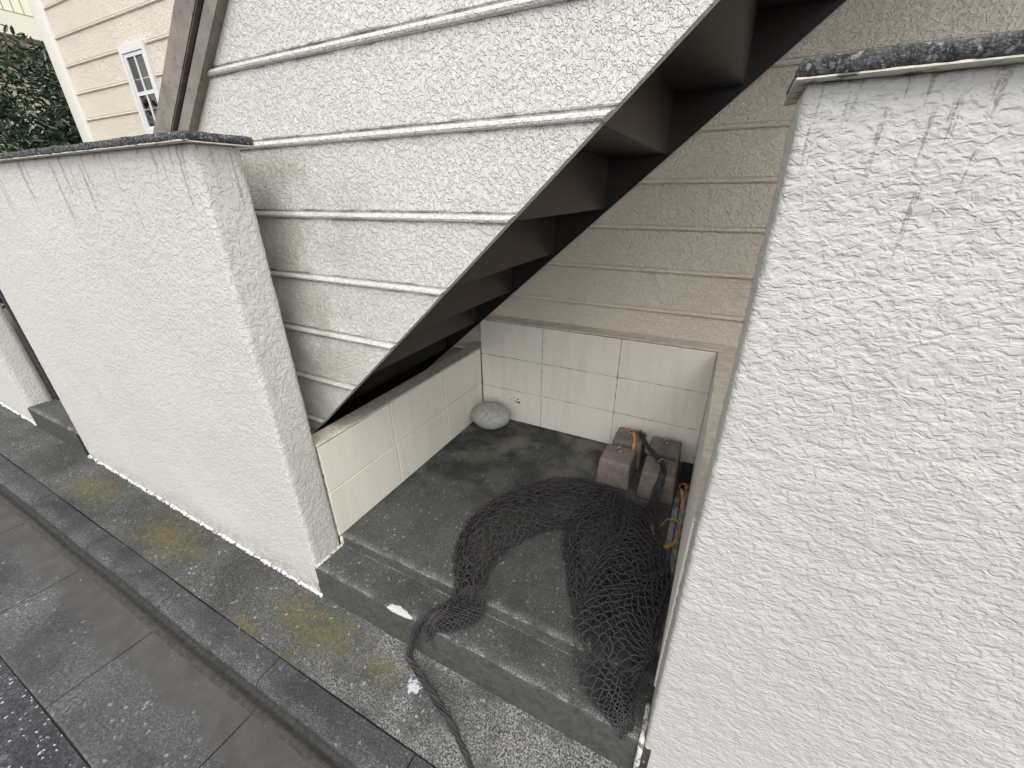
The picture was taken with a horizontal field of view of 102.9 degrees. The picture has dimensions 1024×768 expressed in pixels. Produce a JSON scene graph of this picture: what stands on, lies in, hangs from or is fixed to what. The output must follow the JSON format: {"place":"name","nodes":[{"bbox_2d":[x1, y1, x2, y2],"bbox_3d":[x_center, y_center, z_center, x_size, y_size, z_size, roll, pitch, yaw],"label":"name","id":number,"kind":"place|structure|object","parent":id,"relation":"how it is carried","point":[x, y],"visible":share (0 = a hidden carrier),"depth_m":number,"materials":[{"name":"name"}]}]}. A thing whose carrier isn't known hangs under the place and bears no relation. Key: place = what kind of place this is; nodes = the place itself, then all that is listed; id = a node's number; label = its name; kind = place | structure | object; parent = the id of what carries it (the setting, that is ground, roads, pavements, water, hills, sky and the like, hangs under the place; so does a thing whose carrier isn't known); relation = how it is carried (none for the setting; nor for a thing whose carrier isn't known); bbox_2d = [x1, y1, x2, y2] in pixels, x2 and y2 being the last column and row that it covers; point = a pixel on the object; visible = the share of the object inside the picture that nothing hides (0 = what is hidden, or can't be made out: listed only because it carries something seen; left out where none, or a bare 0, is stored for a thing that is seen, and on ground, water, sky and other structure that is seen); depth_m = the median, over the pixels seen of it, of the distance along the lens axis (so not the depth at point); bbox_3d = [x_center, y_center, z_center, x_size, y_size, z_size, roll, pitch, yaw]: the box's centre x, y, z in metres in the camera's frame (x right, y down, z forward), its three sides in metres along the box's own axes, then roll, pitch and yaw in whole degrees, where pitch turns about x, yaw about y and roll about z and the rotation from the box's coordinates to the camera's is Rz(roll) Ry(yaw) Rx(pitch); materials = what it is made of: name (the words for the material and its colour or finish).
{"place":"outdoors","nodes":[
{"label":"outdoors","id":0,"kind":"place"},
{"bbox_2d":[0,658,88,767],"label":"road","id":1,"kind":"structure","parent":0,"point":[31,736],"depth_m":1.22,"materials":[{"name":"grey asphalt"}]},
{"bbox_2d":[0,297,415,752],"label":"ground","id":2,"kind":"structure","parent":0,"point":[28,352],"depth_m":3.71,"materials":[{"name":"concrete"}]},
{"bbox_2d":[0,305,51,425],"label":"boundary wall","id":3,"kind":"structure","parent":2,"relation":"on","point":[22,388],"depth_m":2.61,"materials":[{"name":"paint"}]},
{"bbox_2d":[0,289,59,399],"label":"gate","id":4,"kind":"structure","parent":3,"relation":"attached to","point":[13,317],"depth_m":2.57,"materials":[{"name":"grey paint"}]},
{"bbox_2d":[0,0,70,148],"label":"apartment building","id":5,"kind":"structure","parent":2,"relation":"on","point":[17,15],"depth_m":7.45,"materials":[{"name":"beige paint"}]},
{"bbox_2d":[0,24,82,152],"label":"evergreen shrub","id":6,"kind":"object","parent":2,"relation":"on","point":[57,131],"visible":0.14,"depth_m":3.91,"materials":[{"name":"green plant"}]},
{"bbox_2d":[28,399,89,455],"bbox_3d":[-2.786,0.330,2.624,0.711,0.314,0.162,12,28,24],"label":"step","id":7,"kind":"object","parent":2,"relation":"on","point":[51,417],"visible":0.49,"depth_m":2.54,"materials":[{"name":"concrete"}]},
{"bbox_2d":[0,130,343,597],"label":"boundary wall","id":8,"kind":"structure","parent":2,"relation":"on","point":[137,288],"depth_m":1.42,"materials":[{"name":"paint"}]},
{"bbox_2d":[0,484,355,767],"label":"gutter","id":9,"kind":"object","parent":2,"relation":"on","point":[104,683],"visible":0.94,"depth_m":1.37,"materials":[{"name":"concrete"}]},
{"bbox_2d":[0,451,575,760],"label":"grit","id":10,"kind":"object","parent":9,"relation":"on","point":[215,604],"visible":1,"depth_m":1.56,"materials":[{"name":"grey gravel"}]},
{"bbox_2d":[0,454,436,767],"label":"kerb","id":11,"kind":"structure","parent":2,"relation":"on","point":[341,727],"depth_m":1.46,"materials":[{"name":"concrete"}]},
{"bbox_2d":[315,543,652,767],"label":"step","id":12,"kind":"object","parent":2,"relation":"on","point":[534,677],"visible":0.73,"depth_m":1.29,"materials":[{"name":"concrete"}]},
{"bbox_2d":[153,0,846,433],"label":"outdoor stair","id":13,"kind":"object","parent":2,"relation":"on","point":[429,182],"visible":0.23,"depth_m":1.05,"materials":[{"name":"paint"}]},
{"bbox_2d":[27,0,1023,455],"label":"house","id":14,"kind":"structure","parent":2,"relation":"on","point":[671,244],"depth_m":1.82,"materials":[{"name":"beige wood"}]},
{"bbox_2d":[117,39,159,133],"bbox_3d":[-2.646,-2.128,2.971,0.340,0.545,0.055,12,28,24],"label":"window","id":15,"kind":"structure","parent":14,"relation":"in","point":[135,57],"depth_m":2.93,"materials":[{"name":"white metal"}]},
{"bbox_2d":[633,30,1023,767],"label":"boundary wall","id":16,"kind":"structure","parent":2,"relation":"on","point":[851,592],"depth_m":0.57,"materials":[{"name":"paint"}]},
{"bbox_2d":[0,404,620,767],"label":"pavement","id":17,"kind":"structure","parent":0,"point":[384,690],"depth_m":1.50,"materials":[{"name":"concrete"}]},
{"bbox_2d":[338,419,694,694],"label":"floor","id":18,"kind":"structure","parent":0,"point":[411,525],"depth_m":1.69,"materials":[{"name":"concrete"}]},
{"bbox_2d":[312,341,482,535],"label":"block wall","id":19,"kind":"structure","parent":18,"relation":"on","point":[372,454],"depth_m":1.83,"materials":[{"name":"tile"}]},
{"bbox_2d":[471,401,509,429],"bbox_3d":[-0.123,0.182,2.385,0.237,0.150,0.203,12,28,24],"label":"river stone","id":20,"kind":"object","parent":18,"relation":"on","point":[491,415],"visible":1,"depth_m":2.31,"materials":[{"name":"grey stone"}]},
{"bbox_2d":[405,429,672,767],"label":"net","id":21,"kind":"object","parent":18,"relation":"on","point":[445,615],"visible":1,"depth_m":1.38,"materials":[{"name":"black fabric"}]},
{"bbox_2d":[644,518,680,549],"bbox_3d":[0.608,0.578,1.596,0.134,0.040,0.133,-7,26,-14],"label":"strap","id":22,"kind":"object","parent":21,"relation":"on","point":[669,545],"visible":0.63,"depth_m":1.58,"materials":[{"name":"orange"}]},
{"bbox_2d":[480,314,736,463],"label":"block wall","id":23,"kind":"structure","parent":18,"relation":"on","point":[599,385],"depth_m":2.11,"materials":[{"name":"tile"}]},
{"bbox_2d":[595,444,635,490],"bbox_3d":[0.497,0.375,1.931,0.156,0.168,0.159,12,28,25],"label":"concrete weight","id":24,"kind":"object","parent":18,"relation":"on","point":[616,467],"visible":0.99,"depth_m":1.88,"materials":[{"name":"grey concrete"}]},
{"bbox_2d":[612,427,645,469],"bbox_3d":[0.592,0.307,2.072,0.156,0.168,0.159,12,28,24],"label":"concrete weight","id":25,"kind":"object","parent":18,"relation":"on","point":[623,437],"visible":0.6,"depth_m":2.02,"materials":[{"name":"grey concrete"}]},
{"bbox_2d":[626,428,635,449],"bbox_3d":[0.599,0.273,2.031,0.041,0.035,0.165,0,25,2],"label":"strap","id":26,"kind":"object","parent":25,"relation":"on","point":[634,440],"visible":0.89,"depth_m":2.01,"materials":[{"name":"orange"}]},
{"bbox_2d":[636,456,677,505],"bbox_3d":[0.661,0.416,1.839,0.156,0.168,0.159,11,28,23],"label":"concrete weight","id":27,"kind":"object","parent":18,"relation":"on","point":[650,474],"visible":0.86,"depth_m":1.79,"materials":[{"name":"grey concrete"}]},
{"bbox_2d":[647,436,681,479],"bbox_3d":[0.740,0.345,1.989,0.156,0.168,0.159,11,28,23],"label":"concrete weight","id":28,"kind":"object","parent":18,"relation":"on","point":[669,449],"visible":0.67,"depth_m":1.95,"materials":[{"name":"grey concrete"}]},
{"bbox_2d":[645,351,735,686],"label":"block wall","id":29,"kind":"structure","parent":18,"relation":"on","point":[719,385],"depth_m":1.33,"materials":[{"name":"paint"}]},
{"bbox_2d":[679,483,687,507],"bbox_3d":[0.747,0.486,1.797,0.039,0.012,0.168,12,28,24],"label":"strap","id":30,"kind":"object","parent":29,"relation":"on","point":[682,498],"visible":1,"depth_m":1.80,"materials":[{"name":"orange"}]}
]}

